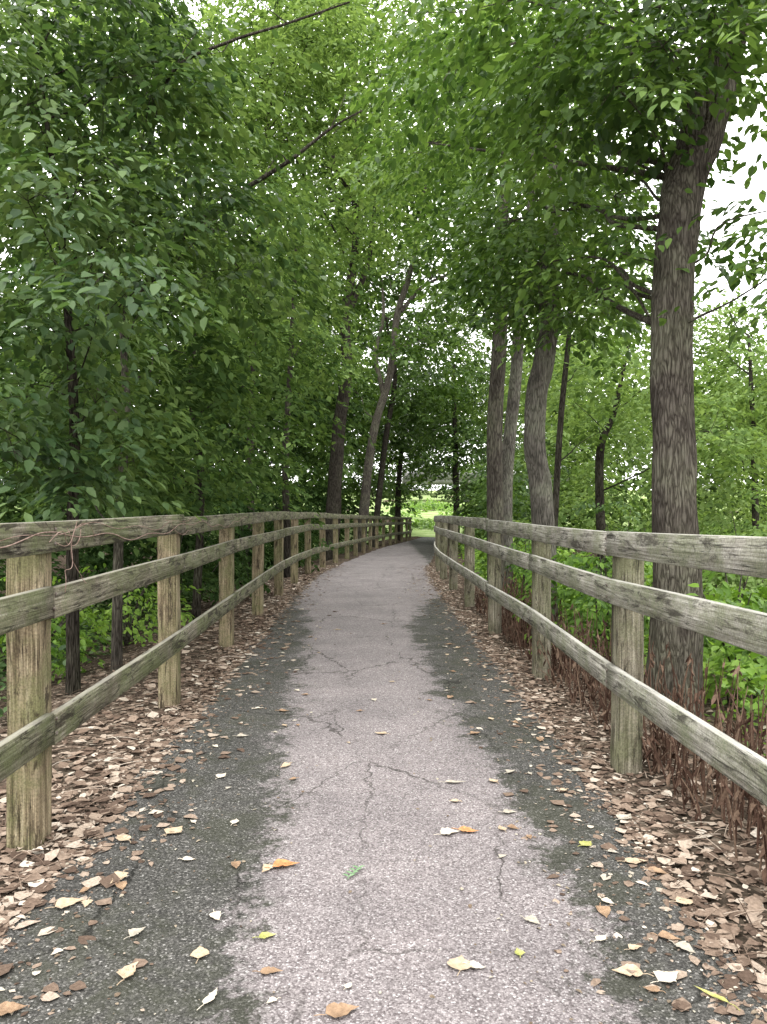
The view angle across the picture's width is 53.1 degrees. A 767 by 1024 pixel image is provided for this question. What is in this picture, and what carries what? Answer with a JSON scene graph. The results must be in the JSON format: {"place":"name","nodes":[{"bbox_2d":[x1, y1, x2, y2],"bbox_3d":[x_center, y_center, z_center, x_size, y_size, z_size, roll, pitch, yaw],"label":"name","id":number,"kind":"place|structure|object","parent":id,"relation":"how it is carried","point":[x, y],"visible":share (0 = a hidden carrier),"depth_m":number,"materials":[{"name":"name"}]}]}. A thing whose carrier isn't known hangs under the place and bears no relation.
{"place":"outdoors","nodes":[
{"label":"outdoors","id":0,"kind":"place"},
{"bbox_2d":[0,537,766,1023],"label":"path","id":1,"kind":"structure","parent":0,"point":[394,921],"depth_m":3.16,"materials":[{"name":"grey asphalt"}]},
{"bbox_2d":[0,1001,26,1015],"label":"fallen leaf","id":2,"kind":"object","parent":1,"relation":"on","point":[7,1007],"visible":1,"depth_m":2.27,"materials":[{"name":"brown plant"}]},
{"bbox_2d":[51,947,65,954],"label":"fallen leaf","id":3,"kind":"object","parent":1,"relation":"on","point":[56,950],"visible":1,"depth_m":2.57,"materials":[{"name":"white plant"}]},
{"bbox_2d":[45,897,83,908],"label":"fallen leaf","id":4,"kind":"object","parent":1,"relation":"on","point":[62,902],"visible":1,"depth_m":2.88,"materials":[{"name":"beige plant"}]},
{"bbox_2d":[79,886,91,892],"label":"fallen leaf","id":5,"kind":"object","parent":1,"relation":"on","point":[83,889],"visible":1,"depth_m":2.98,"materials":[{"name":"brown plant"}]},
{"bbox_2d":[81,897,92,906],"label":"fallen leaf","id":6,"kind":"object","parent":1,"relation":"on","point":[85,903],"visible":1,"depth_m":2.88,"materials":[{"name":"beige plant"}]},
{"bbox_2d":[110,869,127,883],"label":"fallen leaf","id":7,"kind":"object","parent":1,"relation":"on","point":[121,875],"visible":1,"depth_m":3.09,"materials":[{"name":"beige plant"}]},
{"bbox_2d":[115,880,126,889],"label":"fallen leaf","id":8,"kind":"object","parent":1,"relation":"on","point":[121,885],"visible":1,"depth_m":3.01,"materials":[{"name":"brown plant"}]},
{"bbox_2d":[116,835,130,842],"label":"fallen leaf","id":9,"kind":"object","parent":1,"relation":"on","point":[121,837],"visible":1,"depth_m":3.44,"materials":[{"name":"beige plant"}]},
{"bbox_2d":[116,962,137,985],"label":"fallen leaf","id":10,"kind":"object","parent":1,"relation":"on","point":[124,972],"visible":1,"depth_m":2.45,"materials":[{"name":"beige plant"}]},
{"bbox_2d":[124,927,144,938],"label":"fallen leaf","id":11,"kind":"object","parent":1,"relation":"on","point":[133,931],"visible":1,"depth_m":2.68,"materials":[{"name":"white plant"}]},
{"bbox_2d":[161,826,181,835],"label":"fallen leaf","id":12,"kind":"object","parent":1,"relation":"on","point":[168,830],"visible":1,"depth_m":3.52,"materials":[{"name":"beige plant"}]},
{"bbox_2d":[178,856,195,859],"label":"fallen leaf","id":13,"kind":"object","parent":1,"relation":"on","point":[187,858],"visible":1,"depth_m":3.24,"materials":[{"name":"white plant"}]},
{"bbox_2d":[190,946,208,963],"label":"fallen leaf","id":14,"kind":"object","parent":1,"relation":"on","point":[199,951],"visible":1,"depth_m":2.55,"materials":[{"name":"beige plant"}]},
{"bbox_2d":[197,988,216,1009],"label":"fallen leaf","id":15,"kind":"object","parent":1,"relation":"on","point":[209,997],"visible":1,"depth_m":2.32,"materials":[{"name":"white plant"}]},
{"bbox_2d":[209,909,220,919],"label":"fallen leaf","id":16,"kind":"object","parent":1,"relation":"on","point":[215,915],"visible":1,"depth_m":2.79,"materials":[{"name":"white plant"}]},
{"bbox_2d":[216,773,225,778],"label":"fallen leaf","id":17,"kind":"object","parent":1,"relation":"on","point":[220,775],"visible":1,"depth_m":4.25,"materials":[{"name":"beige plant"}]},
{"bbox_2d":[231,859,240,867],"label":"fallen leaf","id":18,"kind":"object","parent":1,"relation":"on","point":[235,864],"visible":1,"depth_m":3.19,"materials":[{"name":"brown plant"}]},
{"bbox_2d":[252,932,274,938],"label":"fallen leaf","id":19,"kind":"object","parent":1,"relation":"on","point":[264,935],"visible":1,"depth_m":2.66,"materials":[{"name":"yellow plant"}]},
{"bbox_2d":[261,862,272,872],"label":"fallen leaf","id":20,"kind":"object","parent":1,"relation":"on","point":[266,865],"visible":1,"depth_m":3.16,"materials":[{"name":"beige plant"}]},
{"bbox_2d":[252,966,282,973],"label":"fallen leaf","id":21,"kind":"object","parent":1,"relation":"on","point":[266,970],"visible":1,"depth_m":2.46,"materials":[{"name":"plant"}]},
{"bbox_2d":[267,997,280,1002],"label":"fallen leaf","id":22,"kind":"object","parent":1,"relation":"on","point":[271,999],"visible":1,"depth_m":2.31,"materials":[{"name":"white plant"}]},
{"bbox_2d":[264,859,299,867],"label":"fallen leaf","id":23,"kind":"object","parent":1,"relation":"on","point":[280,862],"visible":1,"depth_m":3.19,"materials":[{"name":"orange plant"}]},
{"bbox_2d":[281,762,291,766],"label":"fallen leaf","id":24,"kind":"object","parent":1,"relation":"on","point":[284,764],"visible":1,"depth_m":4.42,"materials":[{"name":"yellow plant"}]},
{"bbox_2d":[314,1002,358,1017],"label":"fallen leaf","id":25,"kind":"object","parent":1,"relation":"on","point":[335,1010],"visible":1,"depth_m":2.27,"materials":[{"name":"brown plant"}]},
{"bbox_2d":[343,983,351,989],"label":"fallen leaf","id":26,"kind":"object","parent":1,"relation":"on","point":[347,985],"visible":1,"depth_m":2.38,"materials":[{"name":"white plant"}]},
{"bbox_2d":[343,865,362,879],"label":"green sprig","id":27,"kind":"object","parent":1,"relation":"on","point":[355,871],"visible":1,"depth_m":3.12,"materials":[{"name":"green plant"}]},
{"bbox_2d":[0,582,758,1023],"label":"leaf crumbs","id":28,"kind":"object","parent":1,"relation":"on","point":[414,860],"visible":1,"depth_m":2.98,"materials":[{"name":"brown plant"}]},
{"bbox_2d":[434,827,457,834],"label":"fallen leaf","id":29,"kind":"object","parent":1,"relation":"on","point":[447,830],"visible":1,"depth_m":3.51,"materials":[{"name":"white plant"}]},
{"bbox_2d":[439,780,464,782],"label":"fallen leaf","id":30,"kind":"object","parent":1,"relation":"on","point":[451,781],"visible":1,"depth_m":4.15,"materials":[{"name":"beige plant"}]},
{"bbox_2d":[447,955,471,975],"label":"fallen leaf","id":31,"kind":"object","parent":1,"relation":"on","point":[456,963],"visible":1,"depth_m":2.49,"materials":[{"name":"beige plant"}]},
{"bbox_2d":[454,826,478,831],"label":"fallen leaf","id":32,"kind":"object","parent":1,"relation":"on","point":[465,828],"visible":1,"depth_m":3.53,"materials":[{"name":"plant"}]},
{"bbox_2d":[462,960,483,967],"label":"fallen leaf","id":33,"kind":"object","parent":1,"relation":"on","point":[474,964],"visible":1,"depth_m":2.49,"materials":[{"name":"white plant"}]},
{"bbox_2d":[498,809,515,812],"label":"fallen leaf","id":34,"kind":"object","parent":1,"relation":"on","point":[506,811],"visible":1,"depth_m":3.75,"materials":[{"name":"beige plant"}]},
{"bbox_2d":[506,824,518,828],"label":"fallen leaf","id":35,"kind":"object","parent":1,"relation":"on","point":[512,826],"visible":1,"depth_m":3.56,"materials":[{"name":"brown plant"}]},
{"bbox_2d":[514,948,524,958],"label":"fallen leaf","id":36,"kind":"object","parent":1,"relation":"on","point":[519,952],"visible":1,"depth_m":2.56,"materials":[{"name":"yellow plant"}]},
{"bbox_2d":[520,915,539,923],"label":"fallen leaf","id":37,"kind":"object","parent":1,"relation":"on","point":[531,918],"visible":1,"depth_m":2.76,"materials":[{"name":"beige plant"}]},
{"bbox_2d":[571,768,585,770],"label":"fallen leaf","id":38,"kind":"object","parent":1,"relation":"on","point":[576,769],"visible":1,"depth_m":4.34,"materials":[{"name":"beige plant"}]},
{"bbox_2d":[579,841,591,845],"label":"fallen leaf","id":39,"kind":"object","parent":1,"relation":"on","point":[586,843],"visible":1,"depth_m":3.39,"materials":[{"name":"yellow plant"}]},
{"bbox_2d":[593,935,605,941],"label":"fallen leaf","id":40,"kind":"object","parent":1,"relation":"on","point":[599,937],"visible":1,"depth_m":2.64,"materials":[{"name":"white plant"}]},
{"bbox_2d":[596,902,610,917],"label":"fallen leaf","id":41,"kind":"object","parent":1,"relation":"on","point":[605,911],"visible":1,"depth_m":2.82,"materials":[{"name":"brown plant"}]},
{"bbox_2d":[599,897,612,902],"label":"fallen leaf","id":42,"kind":"object","parent":1,"relation":"on","point":[606,899],"visible":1,"depth_m":2.90,"materials":[{"name":"white plant"}]},
{"bbox_2d":[614,813,631,820],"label":"fallen leaf","id":43,"kind":"object","parent":1,"relation":"on","point":[621,816],"visible":1,"depth_m":3.68,"materials":[{"name":"beige plant"}]},
{"bbox_2d":[612,963,653,976],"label":"fallen leaf","id":44,"kind":"object","parent":1,"relation":"on","point":[635,968],"visible":1,"depth_m":2.46,"materials":[{"name":"beige plant"}]},
{"bbox_2d":[624,944,641,949],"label":"fallen leaf","id":45,"kind":"object","parent":1,"relation":"on","point":[633,946],"visible":1,"depth_m":2.59,"materials":[{"name":"beige plant"}]},
{"bbox_2d":[620,857,647,863],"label":"fallen leaf","id":46,"kind":"object","parent":1,"relation":"on","point":[632,860],"visible":1,"depth_m":3.22,"materials":[{"name":"beige plant"}]},
{"bbox_2d":[644,986,665,992],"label":"fallen leaf","id":47,"kind":"object","parent":1,"relation":"on","point":[654,988],"visible":1,"depth_m":2.37,"materials":[{"name":"brown plant"}]},
{"bbox_2d":[643,866,668,873],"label":"fallen leaf","id":48,"kind":"object","parent":1,"relation":"on","point":[656,869],"visible":1,"depth_m":3.14,"materials":[{"name":"brown plant"}]},
{"bbox_2d":[650,970,677,983],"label":"fallen leaf","id":49,"kind":"object","parent":1,"relation":"on","point":[666,976],"visible":1,"depth_m":2.43,"materials":[{"name":"white plant"}]},
{"bbox_2d":[650,930,680,939],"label":"fallen leaf","id":50,"kind":"object","parent":1,"relation":"on","point":[665,934],"visible":1,"depth_m":2.66,"materials":[{"name":"plant"}]},
{"bbox_2d":[669,940,694,952],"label":"fallen leaf","id":51,"kind":"object","parent":1,"relation":"on","point":[684,945],"visible":1,"depth_m":2.59,"materials":[{"name":"beige plant"}]},
{"bbox_2d":[669,896,695,903],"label":"fallen leaf","id":52,"kind":"object","parent":1,"relation":"on","point":[685,901],"visible":1,"depth_m":2.89,"materials":[{"name":"beige plant"}]},
{"bbox_2d":[694,985,739,1010],"bbox_3d":[1.007,1.466,2.323,0.022,0.007,0.152,0,0,-40],"label":"fallen leaf","id":53,"kind":"object","parent":1,"relation":"on","point":[716,996],"visible":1,"depth_m":2.33,"materials":[{"name":"yellow plant"}]},
{"bbox_2d":[0,496,766,972],"bbox_3d":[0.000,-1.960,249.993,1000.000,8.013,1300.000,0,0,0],"label":"ground","id":54,"kind":"structure","parent":0,"point":[206,646],"depth_m":5.20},
{"bbox_2d":[0,576,123,690],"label":"shrub","id":55,"kind":"object","parent":54,"relation":"on","point":[58,632],"visible":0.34,"depth_m":7.66,"materials":[{"name":"green plant"}]},
{"bbox_2d":[51,560,202,648],"bbox_3d":[-3.178,1.314,9.572,1.903,1.416,1.906,0,0,0],"label":"shrub","id":56,"kind":"object","parent":54,"relation":"on","point":[128,631],"visible":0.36,"depth_m":9.26,"materials":[{"name":"green plant"}]},
{"bbox_2d":[0,565,351,1023],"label":"leaf litter","id":57,"kind":"object","parent":54,"relation":"on","point":[37,874],"visible":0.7,"depth_m":4.16,"materials":[{"name":"brown plant"}]},
{"bbox_2d":[0,443,352,676],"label":"understory","id":58,"kind":"object","parent":54,"relation":"on","point":[95,556],"visible":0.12,"depth_m":14.81,"materials":[{"name":"green plant"}]},
{"bbox_2d":[79,486,273,613],"bbox_3d":[-3.547,0.661,13.055,3.186,2.413,3.111,0,0,-43],"label":"shrub","id":59,"kind":"object","parent":54,"relation":"on","point":[189,574],"visible":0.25,"depth_m":12.60,"materials":[{"name":"green plant"}]},
{"bbox_2d":[0,136,353,620],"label":"tree","id":60,"kind":"object","parent":54,"relation":"on","point":[199,508],"visible":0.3,"depth_m":11.27,"materials":[{"name":"green plant"}]},
{"bbox_2d":[0,0,357,694],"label":"tree","id":61,"kind":"object","parent":54,"relation":"on","point":[74,473],"visible":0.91,"depth_m":6.25,"materials":[{"name":"green plant"}]},
{"bbox_2d":[0,540,367,716],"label":"undergrowth","id":62,"kind":"object","parent":54,"relation":"on","point":[62,647],"visible":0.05,"depth_m":10.41,"materials":[{"name":"green plant"}]},
{"bbox_2d":[0,0,387,670],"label":"tree","id":63,"kind":"object","parent":54,"relation":"on","point":[220,386],"visible":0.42,"depth_m":7.64,"materials":[{"name":"green plant"}]},
{"bbox_2d":[0,26,387,590],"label":"woodland","id":64,"kind":"object","parent":54,"relation":"on","point":[5,326],"visible":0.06,"depth_m":28.35,"materials":[{"name":"green plant"}]},
{"bbox_2d":[0,511,411,850],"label":"wooden fence","id":65,"kind":"object","parent":54,"relation":"on","point":[33,602],"visible":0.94,"depth_m":3.98,"materials":[{"name":"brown wood"}]},
{"bbox_2d":[0,517,246,590],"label":"vine","id":66,"kind":"object","parent":65,"relation":"attached to","point":[63,533],"visible":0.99,"depth_m":3.64,"materials":[{"name":"plant"}]},
{"bbox_2d":[0,0,421,470],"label":"woodland","id":67,"kind":"object","parent":54,"relation":"on","point":[353,426],"visible":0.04,"depth_m":33.76,"materials":[{"name":"green plant"}]},
{"bbox_2d":[46,0,406,550],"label":"tree","id":68,"kind":"object","parent":54,"relation":"on","point":[315,25],"visible":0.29,"depth_m":20.11,"materials":[{"name":"green leaf"},{"name":"dark bark"}]},
{"bbox_2d":[147,164,377,577],"bbox_3d":[-2.769,-2.760,17.288,5.475,8.691,6.783,0,0,0],"label":"tree","id":69,"kind":"object","parent":54,"relation":"on","point":[286,486],"visible":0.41,"depth_m":16.93,"materials":[{"name":"green plant"}]},
{"bbox_2d":[190,494,334,581],"bbox_3d":[-3.198,0.632,18.086,3.208,2.288,3.289,0,0,-42],"label":"shrub","id":70,"kind":"object","parent":54,"relation":"on","point":[243,558],"visible":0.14,"depth_m":17.80,"materials":[{"name":"green plant"}]},
{"bbox_2d":[178,0,510,560],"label":"tree","id":71,"kind":"object","parent":54,"relation":"on","point":[333,500],"visible":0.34,"depth_m":23.04,"materials":[{"name":"green plant"}]},
{"bbox_2d":[261,318,487,546],"bbox_3d":[-0.177,-3.565,36.963,8.606,11.212,10.079,0,0,34],"label":"tree","id":72,"kind":"object","parent":54,"relation":"on","point":[419,389],"visible":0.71,"depth_m":36.70,"materials":[{"name":"green plant"}]},
{"bbox_2d":[0,254,766,539],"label":"distant woods","id":73,"kind":"object","parent":54,"relation":"on","point":[388,479],"visible":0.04,"depth_m":59.04,"materials":[{"name":"green plant"}]},
{"bbox_2d":[292,131,524,551],"bbox_3d":[0.840,-6.833,32.217,8.387,17.571,10.136,0,0,-30],"label":"tree","id":74,"kind":"object","parent":54,"relation":"on","point":[394,342],"visible":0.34,"depth_m":31.29,"materials":[{"name":"green plant"}]},
{"bbox_2d":[347,280,492,539],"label":"tree","id":75,"kind":"object","parent":54,"relation":"on","point":[402,446],"visible":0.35,"depth_m":47.00,"materials":[{"name":"green plant"}]},
{"bbox_2d":[384,498,471,530],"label":"rough growth","id":76,"kind":"object","parent":54,"relation":"on","point":[428,521],"visible":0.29,"depth_m":80.80,"materials":[{"name":"green plant"}]},
{"bbox_2d":[398,338,528,542],"bbox_3d":[4.258,-3.848,40.213,7.458,11.297,11.234,0,0,0],"label":"tree","id":77,"kind":"object","parent":54,"relation":"on","point":[455,429],"visible":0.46,"depth_m":39.84,"materials":[{"name":"green plant"}]},
{"bbox_2d":[402,472,568,501],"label":"road bridge","id":78,"kind":"structure","parent":54,"relation":"on","point":[441,482],"depth_m":97.98,"materials":[{"name":"grey concrete"}]},
{"bbox_2d":[362,12,633,599],"bbox_3d":[1.877,-3.456,12.608,4.557,10.052,5.616,0,0,0],"label":"tree","id":79,"kind":"object","parent":54,"relation":"on","point":[495,508],"visible":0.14,"depth_m":11.89,"materials":[{"name":"green plant"}]},
{"bbox_2d":[442,443,573,551],"bbox_3d":[6.023,0.219,40.365,4.948,5.551,32.117,0,0,7],"label":"thicket","id":80,"kind":"object","parent":54,"relation":"on","point":[479,484],"visible":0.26,"depth_m":29.32,"materials":[{"name":"green plant"}]},
{"bbox_2d":[348,22,678,596],"bbox_3d":[2.007,-3.389,13.397,6.028,10.036,4.795,0,0,43],"label":"tree","id":81,"kind":"object","parent":54,"relation":"on","point":[511,420],"visible":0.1,"depth_m":12.52,"materials":[{"name":"green plant"}]},
{"bbox_2d":[463,538,587,612],"bbox_3d":[2.283,1.019,12.490,1.970,1.611,2.201,0,0,0],"label":"shrub","id":82,"kind":"object","parent":54,"relation":"on","point":[528,573],"visible":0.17,"depth_m":12.35,"materials":[{"name":"green plant"}]},
{"bbox_2d":[405,137,654,633],"bbox_3d":[2.121,-1.443,8.804,2.683,6.173,3.448,0,0,39],"label":"tree","id":83,"kind":"object","parent":54,"relation":"on","point":[539,478],"visible":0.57,"depth_m":8.87,"materials":[{"name":"green plant"}]},
{"bbox_2d":[316,0,766,717],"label":"maple tree","id":84,"kind":"object","parent":54,"relation":"on","point":[582,72],"visible":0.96,"depth_m":6.06,"materials":[{"name":"green plant"}]},
{"bbox_2d":[512,552,652,657],"bbox_3d":[2.441,1.007,8.575,2.071,1.622,2.297,0,0,0],"label":"shrub","id":85,"kind":"object","parent":54,"relation":"on","point":[564,593],"visible":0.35,"depth_m":8.32,"materials":[{"name":"green plant"}]},
{"bbox_2d":[399,565,766,1023],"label":"leaf litter","id":86,"kind":"object","parent":54,"relation":"on","point":[751,911],"visible":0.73,"depth_m":3.37,"materials":[{"name":"brown plant"}]},
{"bbox_2d":[434,515,766,806],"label":"wooden fence","id":87,"kind":"object","parent":54,"relation":"on","point":[628,595],"visible":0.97,"depth_m":4.30,"materials":[{"name":"grey wood"}]},
{"bbox_2d":[451,325,766,611],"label":"woodland","id":88,"kind":"object","parent":54,"relation":"on","point":[585,475],"visible":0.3,"depth_m":31.26,"materials":[{"name":"green plant"}]},
{"bbox_2d":[458,529,766,757],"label":"undergrowth","id":89,"kind":"object","parent":54,"relation":"on","point":[750,672],"visible":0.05,"depth_m":6.85,"materials":[{"name":"green plant"}]},
{"bbox_2d":[474,570,766,886],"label":"dead weeds","id":90,"kind":"object","parent":54,"relation":"on","point":[521,628],"visible":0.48,"depth_m":4.39,"materials":[{"name":"plant"}]},
{"bbox_2d":[522,277,728,549],"bbox_3d":[4.973,-1.510,16.685,4.799,6.958,4.113,0,0,-29],"label":"tree","id":91,"kind":"object","parent":54,"relation":"on","point":[566,362],"visible":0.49,"depth_m":15.76,"materials":[{"name":"green plant"}]},
{"bbox_2d":[503,326,766,605],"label":"tree","id":92,"kind":"object","parent":54,"relation":"on","point":[599,483],"visible":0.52,"depth_m":16.51,"materials":[{"name":"green plant"}]},
{"bbox_2d":[556,500,717,603],"bbox_3d":[4.538,0.969,13.966,3.011,2.387,2.810,0,0,0],"label":"shrub","id":93,"kind":"object","parent":54,"relation":"on","point":[601,509],"visible":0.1,"depth_m":13.97,"materials":[{"name":"green plant"}]},
{"bbox_2d":[620,277,766,584],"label":"tree","id":94,"kind":"object","parent":54,"relation":"on","point":[748,390],"visible":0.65,"depth_m":20.25,"materials":[{"name":"green plant"}]},
{"bbox_2d":[644,522,766,716],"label":"shrub","id":95,"kind":"object","parent":54,"relation":"on","point":[716,661],"visible":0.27,"depth_m":6.59,"materials":[{"name":"green plant"}]},
{"bbox_2d":[700,483,766,661],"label":"shrub","id":96,"kind":"object","parent":54,"relation":"on","point":[751,581],"visible":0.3,"depth_m":11.13,"materials":[{"name":"green plant"}]},
{"bbox_2d":[0,490,766,548],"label":"lawn","id":97,"kind":"structure","parent":0,"point":[416,532],"depth_m":78.30,"materials":[{"name":"green plant"}]},
{"bbox_2d":[0,0,766,489],"label":"sky","id":98,"kind":"structure","parent":0,"point":[724,193],"materials":[{"name":"white"}]},
{"bbox_2d":[199,0,677,442],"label":"canopy","id":99,"kind":"object","parent":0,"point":[477,343],"visible":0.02,"depth_m":40.22,"materials":[{"name":"green plant"}]}
]}

